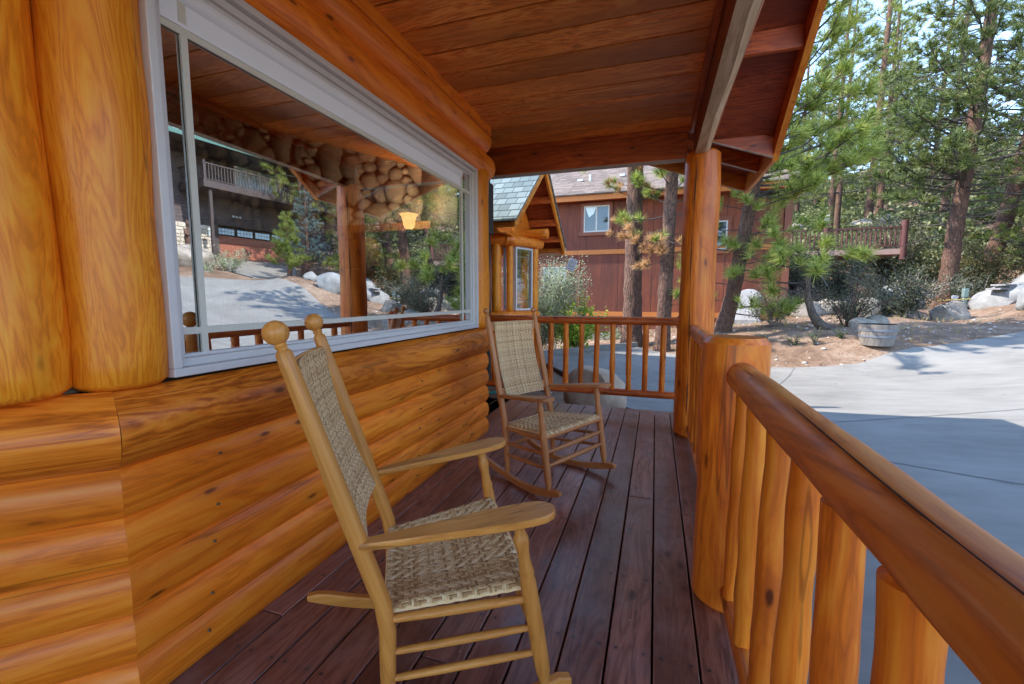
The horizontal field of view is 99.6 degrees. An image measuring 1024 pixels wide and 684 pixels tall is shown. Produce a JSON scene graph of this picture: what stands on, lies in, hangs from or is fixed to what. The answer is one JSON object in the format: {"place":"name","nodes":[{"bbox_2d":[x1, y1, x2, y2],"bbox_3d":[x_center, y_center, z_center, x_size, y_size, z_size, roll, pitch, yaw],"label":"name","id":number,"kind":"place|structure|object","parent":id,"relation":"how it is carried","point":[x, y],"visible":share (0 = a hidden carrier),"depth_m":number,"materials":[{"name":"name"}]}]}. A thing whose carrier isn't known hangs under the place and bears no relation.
{"place":"outdoors","nodes":[
{"label":"outdoors","id":0,"kind":"place"},
{"bbox_2d":[491,166,1023,441],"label":"ground","id":1,"kind":"structure","parent":0,"point":[793,354],"depth_m":10.40,"materials":[{"name":"brown soil"}]},
{"bbox_2d":[0,0,495,683],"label":"log cabin","id":2,"kind":"object","parent":1,"relation":"on","point":[196,196],"visible":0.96,"depth_m":1.41,"materials":[{"name":"brown wood"}]},
{"bbox_2d":[138,0,478,377],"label":"window","id":3,"kind":"structure","parent":2,"relation":"in","point":[285,190],"depth_m":1.72,"materials":[{"name":"glass"}]},
{"bbox_2d":[488,182,493,234],"bbox_3d":[-2.631,-1.440,5.821,4.772,4.073,1.220,2,6,18],"label":"stone chimney","id":4,"kind":"object","parent":2,"relation":"attached to","point":[490,206],"depth_m":5.55,"materials":[{"name":"grey stone"}]},
{"bbox_2d":[369,0,826,193],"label":"porch roof","id":5,"kind":"structure","parent":2,"relation":"on","point":[542,87],"depth_m":2.81,"materials":[{"name":"brown wood"}]},
{"bbox_2d":[170,399,738,683],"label":"porch deck","id":6,"kind":"structure","parent":1,"relation":"on","point":[603,578],"depth_m":1.75,"materials":[{"name":"brown wood"}]},
{"bbox_2d":[261,313,571,683],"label":"rocking chair","id":7,"kind":"object","parent":6,"relation":"on","point":[473,550],"visible":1,"depth_m":1.23,"materials":[{"name":"brown wood"}]},
{"bbox_2d":[483,307,615,496],"bbox_3d":[0.208,0.340,2.910,0.786,1.131,0.698,6,8,44],"label":"rocking chair","id":8,"kind":"object","parent":6,"relation":"on","point":[517,361],"visible":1,"depth_m":2.93,"materials":[{"name":"brown wood"}]},
{"bbox_2d":[673,315,678,413],"bbox_3d":[1.688,0.241,4.355,0.085,1.039,0.085,2,6,18],"label":"railing post","id":9,"kind":"object","parent":6,"relation":"on","point":[675,360],"visible":0.13,"depth_m":4.34,"materials":[{"name":"brown wood"}]},
{"bbox_2d":[486,315,678,399],"bbox_3d":[0.589,0.133,4.688,2.400,0.833,0.086,2,6,18],"label":"log railing","id":10,"kind":"object","parent":9,"relation":"attached to","point":[629,322],"visible":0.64,"depth_m":4.53,"materials":[{"name":"brown wood"}]},
{"bbox_2d":[673,148,720,437],"bbox_3d":[1.583,-0.376,3.702,0.292,2.399,0.294,2,6,18],"label":"porch post","id":11,"kind":"object","parent":6,"relation":"on","point":[702,193],"visible":0.76,"depth_m":3.57,"materials":[{"name":"brown wood"}]},
{"bbox_2d":[691,335,771,612],"bbox_3d":[0.853,0.504,1.690,0.253,1.054,0.249,2,6,18],"label":"railing post","id":12,"kind":"object","parent":6,"relation":"on","point":[722,355],"visible":0.57,"depth_m":1.62,"materials":[{"name":"orange wood"}]},
{"bbox_2d":[686,324,712,475],"bbox_3d":[1.215,0.409,2.724,0.106,0.932,1.990,2,6,18],"label":"log railing","id":13,"kind":"object","parent":12,"relation":"attached to","point":[699,334],"visible":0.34,"depth_m":3.12,"materials":[{"name":"orange wood"}]},
{"bbox_2d":[720,363,1023,683],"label":"log railing","id":14,"kind":"object","parent":12,"relation":"attached to","point":[828,502],"visible":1,"depth_m":0.67,"materials":[{"name":"brown wood"}]},
{"bbox_2d":[490,174,565,373],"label":"cabin wing","id":15,"kind":"structure","parent":1,"relation":"on","point":[526,220],"depth_m":8.53,"materials":[{"name":"orange wood"}]},
{"bbox_2d":[503,247,532,309],"bbox_3d":[0.127,-1.281,8.848,0.330,1.250,0.538,5,8,40],"label":"window","id":16,"kind":"structure","parent":15,"relation":"in","point":[517,301],"depth_m":8.82,"materials":[{"name":"plastic"}]},
{"bbox_2d":[565,256,577,271],"bbox_3d":[1.238,-1.649,8.629,0.170,0.470,0.018,22,14,-2],"label":"hanging plaque","id":17,"kind":"object","parent":15,"relation":"hanging from","point":[571,264],"visible":1,"depth_m":8.65,"materials":[{"name":"grey metal"}]},
{"bbox_2d":[501,252,593,349],"bbox_3d":[1.000,-1.152,11.130,2.583,3.056,2.215,-4,7,-33],"label":"silvery shrub","id":18,"kind":"object","parent":1,"relation":"on","point":[557,302],"visible":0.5,"depth_m":10.79,"materials":[{"name":"green plant"}]},
{"bbox_2d":[546,363,562,376],"bbox_3d":[0.929,0.624,8.042,0.219,0.168,3.080,-2,6,-19],"label":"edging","id":19,"kind":"object","parent":1,"relation":"on","point":[558,371],"visible":0.15,"depth_m":8.30,"materials":[{"name":"black"}]},
{"bbox_2d":[547,290,608,347],"bbox_3d":[1.640,-0.489,10.832,1.610,1.603,1.284,2,6,18],"label":"lime shrub","id":20,"kind":"object","parent":1,"relation":"on","point":[573,336],"visible":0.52,"depth_m":10.80,"materials":[{"name":"green plant"}]},
{"bbox_2d":[543,342,637,355],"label":"kerb","id":21,"kind":"structure","parent":1,"relation":"on","point":[591,348],"depth_m":10.85,"materials":[{"name":"concrete"}]},
{"bbox_2d":[563,365,626,407],"bbox_3d":[1.107,0.658,5.761,0.842,0.680,0.510,1,6,10],"label":"boulder","id":22,"kind":"object","parent":1,"relation":"on","point":[585,399],"visible":0.52,"depth_m":5.60,"materials":[{"name":"beige stone"}]},
{"bbox_2d":[589,329,621,340],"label":"shrub","id":23,"kind":"object","parent":1,"relation":"on","point":[618,336],"visible":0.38,"depth_m":15.22,"materials":[{"name":"green plant"}]},
{"bbox_2d":[578,166,679,346],"bbox_3d":[3.234,-5.870,11.110,4.155,12.170,3.762,-1,6,-7],"label":"pine tree","id":24,"kind":"object","parent":1,"relation":"on","point":[632,294],"visible":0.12,"depth_m":11.36,"materials":[{"name":"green plant"}]},
{"bbox_2d":[501,165,805,339],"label":"red house","id":25,"kind":"structure","parent":1,"relation":"on","point":[587,204],"depth_m":16.30,"materials":[{"name":"red wood"}]},
{"bbox_2d":[540,263,568,302],"bbox_3d":[1.693,-2.324,17.162,1.280,1.560,0.070,2,6,18],"label":"window","id":26,"kind":"structure","parent":25,"relation":"in","point":[556,264],"depth_m":17.16,"materials":[{"name":"white glass"}]},
{"bbox_2d":[579,201,613,235],"bbox_3d":[3.206,-4.678,16.420,1.300,1.240,0.070,2,6,18],"label":"window","id":27,"kind":"structure","parent":25,"relation":"in","point":[595,216],"depth_m":16.43,"materials":[{"name":"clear glass"}]},
{"bbox_2d":[717,216,731,252],"bbox_3d":[7.136,-3.753,15.207,1.140,1.260,0.070,2,6,18],"label":"window","id":28,"kind":"structure","parent":25,"relation":"in","point":[725,221],"depth_m":15.11,"materials":[{"name":"white glass"}]},
{"bbox_2d":[605,120,815,351],"bbox_3d":[3.798,-5.277,10.305,5.148,11.183,5.651,-2,6,-21],"label":"pine tree","id":29,"kind":"object","parent":1,"relation":"on","point":[665,250],"visible":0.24,"depth_m":10.44,"materials":[{"name":"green plant"}]},
{"bbox_2d":[734,289,761,324],"bbox_3d":[7.770,-1.147,14.528,1.080,1.237,0.720,3,7,30],"label":"boulder","id":30,"kind":"object","parent":1,"relation":"on","point":[743,319],"visible":0.36,"depth_m":14.19,"materials":[{"name":"grey stone"}]},
{"bbox_2d":[745,279,806,325],"bbox_3d":[7.121,-1.078,11.970,1.609,1.340,1.353,-1,6,-14],"label":"brush shrub","id":31,"kind":"object","parent":1,"relation":"on","point":[772,321],"visible":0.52,"depth_m":11.80,"materials":[{"name":"green plant"}]},
{"bbox_2d":[541,309,1022,393],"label":"pebbles","id":32,"kind":"object","parent":1,"relation":"on","point":[823,348],"visible":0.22,"depth_m":10.84,"materials":[{"name":"grey stone"}]},
{"bbox_2d":[676,0,895,332],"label":"pine tree","id":33,"kind":"object","parent":1,"relation":"on","point":[810,177],"visible":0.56,"depth_m":10.18,"materials":[{"name":"green plant"}]},
{"bbox_2d":[782,335,800,345],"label":"weed","id":34,"kind":"object","parent":1,"relation":"on","point":[795,343],"visible":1,"depth_m":9.73,"materials":[{"name":"green plant"}]},
{"bbox_2d":[718,215,881,329],"bbox_3d":[6.468,-1.529,10.179,3.017,2.806,2.830,2,6,18],"label":"pine tree","id":35,"kind":"object","parent":1,"relation":"on","point":[815,268],"visible":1,"depth_m":9.91,"materials":[{"name":"green plant"}]},
{"bbox_2d":[790,301,821,317],"bbox_3d":[9.670,-1.022,14.245,0.938,0.838,0.707,0,6,1],"label":"boulder","id":36,"kind":"object","parent":1,"relation":"on","point":[803,312],"visible":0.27,"depth_m":14.04,"materials":[{"name":"stone"}]},
{"bbox_2d":[783,29,831,214],"bbox_3d":[23.824,-18.035,35.748,5.770,16.199,4.983,-5,8,-40],"label":"pine tree","id":37,"kind":"object","parent":1,"relation":"on","point":[796,206],"visible":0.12,"depth_m":35.20,"materials":[{"name":"green plant"}]},
{"bbox_2d":[799,96,826,200],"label":"pine tree","id":38,"kind":"object","parent":1,"relation":"on","point":[810,137],"visible":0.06,"depth_m":45.85,"materials":[{"name":"green plant"}]},
{"bbox_2d":[807,326,822,345],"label":"weed","id":39,"kind":"object","parent":1,"relation":"on","point":[813,338],"visible":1,"depth_m":9.52,"materials":[{"name":"green plant"}]},
{"bbox_2d":[788,207,843,294],"bbox_3d":[11.829,-3.861,18.707,3.139,3.693,2.905,-1,6,-11],"label":"young pine","id":40,"kind":"object","parent":1,"relation":"on","point":[791,286],"visible":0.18,"depth_m":18.23,"materials":[{"name":"green plant"}]},
{"bbox_2d":[819,299,835,314],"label":"boulder","id":41,"kind":"object","parent":1,"relation":"on","point":[824,311],"visible":0.21,"depth_m":14.19,"materials":[{"name":"stone"}]},
{"bbox_2d":[806,41,851,203],"bbox_3d":[27.524,-19.086,38.878,4.680,14.376,6.109,-1,6,-12],"label":"pine tree","id":42,"kind":"object","parent":1,"relation":"on","point":[814,201],"visible":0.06,"depth_m":38.38,"materials":[{"name":"green plant"}]},
{"bbox_2d":[788,236,879,300],"bbox_3d":[11.716,-2.644,16.155,3.162,2.607,1.900,4,7,35],"label":"brush shrub","id":43,"kind":"object","parent":1,"relation":"on","point":[839,283],"visible":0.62,"depth_m":16.01,"materials":[{"name":"green plant"}]},
{"bbox_2d":[649,308,1023,366],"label":"needle litter","id":44,"kind":"object","parent":1,"relation":"on","point":[834,326],"visible":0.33,"depth_m":10.85,"materials":[{"name":"brown plant"}]},
{"bbox_2d":[674,313,1004,350],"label":"dry grass","id":45,"kind":"structure","parent":1,"relation":"on","point":[958,331],"depth_m":11.28,"materials":[{"name":"plant"}]},
{"bbox_2d":[833,328,847,338],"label":"weed","id":46,"kind":"object","parent":1,"relation":"on","point":[840,335],"visible":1,"depth_m":9.51,"materials":[{"name":"green plant"}]},
{"bbox_2d":[781,0,901,249],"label":"pine tree","id":47,"kind":"object","parent":1,"relation":"on","point":[832,184],"visible":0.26,"depth_m":23.57,"materials":[{"name":"green plant"}]},
{"bbox_2d":[825,77,859,180],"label":"pine tree","id":48,"kind":"object","parent":1,"relation":"on","point":[835,117],"visible":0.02,"depth_m":45.80,"materials":[{"name":"green plant"}]},
{"bbox_2d":[834,301,850,314],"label":"boulder","id":49,"kind":"object","parent":1,"relation":"on","point":[840,303],"visible":0.09,"depth_m":14.34,"materials":[{"name":"stone"}]},
{"bbox_2d":[793,0,895,245],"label":"pine tree","id":50,"kind":"object","parent":1,"relation":"on","point":[838,204],"visible":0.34,"depth_m":27.50,"materials":[{"name":"green plant"}]},
{"bbox_2d":[791,220,908,260],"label":"raised deck","id":51,"kind":"structure","parent":1,"relation":"on","point":[901,252],"depth_m":19.91,"materials":[{"name":"brown wood"}]},
{"bbox_2d":[810,256,910,326],"bbox_3d":[8.697,-1.300,10.858,2.156,1.977,1.454,2,6,18],"label":"brush shrub","id":52,"kind":"object","parent":1,"relation":"on","point":[847,315],"visible":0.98,"depth_m":10.93,"materials":[{"name":"green plant"}]},
{"bbox_2d":[848,318,877,327],"bbox_3d":[8.667,-0.398,10.705,0.581,0.415,0.369,1,6,7],"label":"boulder","id":53,"kind":"object","parent":1,"relation":"on","point":[853,322],"visible":0.38,"depth_m":10.64,"materials":[{"name":"stone"}]},
{"bbox_2d":[851,218,880,229],"bbox_3d":[24.180,-7.759,29.706,2.462,1.408,1.828,-4,7,-33],"label":"boulder","id":54,"kind":"object","parent":1,"relation":"on","point":[863,221],"visible":0.24,"depth_m":29.23,"materials":[{"name":"stone"}]},
{"bbox_2d":[856,298,880,316],"bbox_3d":[11.707,-1.044,14.202,0.825,0.822,0.615,-5,8,-43],"label":"boulder","id":55,"kind":"object","parent":1,"relation":"on","point":[876,309],"visible":0.16,"depth_m":14.00,"materials":[{"name":"stone"}]},
{"bbox_2d":[824,0,931,217],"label":"pine tree","id":56,"kind":"object","parent":1,"relation":"on","point":[886,55],"visible":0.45,"depth_m":28.94,"materials":[{"name":"green plant"}]},
{"bbox_2d":[857,323,899,345],"bbox_3d":[7.634,-0.155,9.039,0.676,0.440,0.676,2,6,18],"label":"half barrel","id":57,"kind":"object","parent":1,"relation":"on","point":[875,334],"visible":1,"depth_m":8.82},
{"bbox_2d":[868,315,889,323],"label":"boulder","id":58,"kind":"object","parent":1,"relation":"on","point":[883,319],"visible":0.27,"depth_m":11.04,"materials":[{"name":"stone"}]},
{"bbox_2d":[846,0,924,214],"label":"pine tree","id":59,"kind":"object","parent":1,"relation":"on","point":[880,203],"visible":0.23,"depth_m":31.86,"materials":[{"name":"green plant"}]},
{"bbox_2d":[836,205,940,277],"bbox_3d":[19.127,-5.060,21.933,4.325,3.630,3.495,2,6,18],"label":"brush shrub","id":60,"kind":"object","parent":1,"relation":"on","point":[910,247],"visible":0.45,"depth_m":21.83,"materials":[{"name":"green plant"}]},
{"bbox_2d":[855,0,924,202],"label":"pine tree","id":61,"kind":"object","parent":1,"relation":"on","point":[911,57],"visible":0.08,"depth_m":34.56,"materials":[{"name":"green plant"}]},
{"bbox_2d":[873,214,909,229],"bbox_3d":[25.959,-7.962,29.790,2.422,1.772,2.051,0,6,1],"label":"boulder","id":62,"kind":"object","parent":1,"relation":"on","point":[883,220],"visible":0.21,"depth_m":29.12,"materials":[{"name":"stone"}]},
{"bbox_2d":[870,47,916,164],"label":"pine tree","id":63,"kind":"object","parent":1,"relation":"on","point":[908,51],"visible":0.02,"depth_m":46.14,"materials":[{"name":"green plant"}]},
{"bbox_2d":[874,5,924,154],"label":"pine tree","id":64,"kind":"object","parent":1,"relation":"on","point":[904,56],"visible":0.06,"depth_m":40.40,"materials":[{"name":"green plant"}]},
{"bbox_2d":[791,131,1023,277],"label":"hillside brush","id":65,"kind":"object","parent":1,"relation":"on","point":[849,212],"visible":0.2,"depth_m":28.88,"materials":[{"name":"green plant"}]},
{"bbox_2d":[831,256,995,317],"bbox_3d":[12.709,-1.799,14.117,3.244,2.489,2.792,0,6,-3],"label":"brush shrub","id":66,"kind":"object","parent":1,"relation":"on","point":[916,291],"visible":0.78,"depth_m":13.84,"materials":[{"name":"green plant"}]},
{"bbox_2d":[879,264,971,306],"bbox_3d":[15.906,-2.176,17.030,2.883,1.687,1.867,3,6,23],"label":"bare shrub","id":67,"kind":"object","parent":1,"relation":"on","point":[932,284],"visible":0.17,"depth_m":16.74,"materials":[{"name":"grey plant"}]},
{"bbox_2d":[892,0,978,195],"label":"pine tree","id":68,"kind":"object","parent":1,"relation":"on","point":[933,80],"visible":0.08,"depth_m":33.33,"materials":[{"name":"green plant"}]},
{"bbox_2d":[855,0,1023,308],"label":"pine tree","id":69,"kind":"object","parent":1,"relation":"on","point":[961,150],"visible":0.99,"depth_m":17.15,"materials":[{"name":"green plant"}]},
{"bbox_2d":[929,301,971,321],"bbox_3d":[14.327,-0.863,14.146,1.053,0.936,0.916,1,6,7],"label":"boulder","id":70,"kind":"object","parent":1,"relation":"on","point":[960,308],"visible":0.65,"depth_m":13.88,"materials":[{"name":"stone"}]},
{"bbox_2d":[938,298,970,300],"bbox_3d":[18.335,-1.825,16.799,6.663,0.464,0.040,-2,6,-23],"label":"yellow rope","id":71,"kind":"object","parent":70,"relation":"on","point":[955,299],"visible":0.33,"depth_m":15.98,"materials":[{"name":"beige fabric"}]},
{"bbox_2d":[951,288,968,306],"bbox_3d":[17.294,-1.625,16.731,0.500,0.880,0.180,2,6,18],"label":"utility pedestal","id":72,"kind":"object","parent":1,"relation":"on","point":[965,294],"visible":0.59,"depth_m":16.64,"materials":[{"name":"green metal"}]},
{"bbox_2d":[903,0,1020,214],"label":"pine tree","id":73,"kind":"object","parent":1,"relation":"on","point":[946,198],"visible":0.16,"depth_m":28.08,"materials":[{"name":"green plant"}]},
{"bbox_2d":[914,230,1023,289],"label":"brush shrub","id":74,"kind":"object","parent":1,"relation":"on","point":[979,263],"visible":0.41,"depth_m":18.50,"materials":[{"name":"green plant"}]},
{"bbox_2d":[931,0,1023,290],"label":"pine tree","id":75,"kind":"object","parent":1,"relation":"on","point":[1013,187],"visible":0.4,"depth_m":19.48,"materials":[{"name":"green plant"}]},
{"bbox_2d":[946,269,1012,308],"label":"brush shrub","id":76,"kind":"object","parent":1,"relation":"on","point":[978,285],"visible":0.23,"depth_m":17.07,"materials":[{"name":"green plant"}]},
{"bbox_2d":[966,99,1023,256],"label":"pine tree","id":77,"kind":"object","parent":1,"relation":"on","point":[1020,211],"visible":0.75,"depth_m":18.24,"materials":[{"name":"green plant"}]},
{"bbox_2d":[967,283,1023,309],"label":"boulder","id":78,"kind":"object","parent":1,"relation":"on","point":[985,299],"visible":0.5,"depth_m":15.43,"materials":[{"name":"grey stone"}]},
{"bbox_2d":[985,284,1021,289],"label":"stacked slabs","id":79,"kind":"structure","parent":78,"relation":"on","point":[1004,286],"depth_m":15.17,"materials":[{"name":"grey stone"}]},
{"bbox_2d":[987,8,1023,133],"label":"pine tree","id":80,"kind":"object","parent":1,"relation":"on","point":[1005,98],"visible":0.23,"depth_m":32.43,"materials":[{"name":"green plant"}]},
{"bbox_2d":[1006,226,1023,279],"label":"brush shrub","id":81,"kind":"object","parent":1,"relation":"on","point":[1019,247],"visible":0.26,"depth_m":20.01,"materials":[{"name":"green plant"}]},
{"bbox_2d":[1011,273,1023,282],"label":"boulder","id":82,"kind":"object","parent":1,"relation":"on","point":[1019,279],"visible":0.23,"depth_m":17.01,"materials":[{"name":"grey stone"}]},
{"bbox_2d":[1015,288,1023,310],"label":"boulder","id":83,"kind":"object","parent":1,"relation":"on","point":[1019,305],"visible":0.94,"depth_m":12.45,"materials":[{"name":"grey stone"}]},
{"bbox_2d":[544,331,1023,683],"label":"driveway","id":84,"kind":"structure","parent":0,"point":[980,377],"depth_m":5.14,"materials":[{"name":"concrete"}]},
{"bbox_2d":[836,409,1016,421],"bbox_3d":[5.885,0.706,4.992,5.220,0.447,0.022,0,6,-2],"label":"driveway joint","id":85,"kind":"object","parent":84,"relation":"on","point":[921,416],"visible":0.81,"depth_m":4.97,"materials":[{"name":"grey concrete"}]},
{"bbox_2d":[894,462,1020,483],"bbox_3d":[5.542,0.916,1.587,9.268,0.832,0.119,6,8,44],"label":"driveway joint","id":86,"kind":"object","parent":84,"relation":"on","point":[960,473],"visible":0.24,"depth_m":3.47,"materials":[{"name":"grey concrete"}]},
{"bbox_2d":[786,0,1023,178],"label":"sky","id":87,"kind":"structure","parent":0,"point":[878,3],"materials":[{"name":"white"}]}
]}

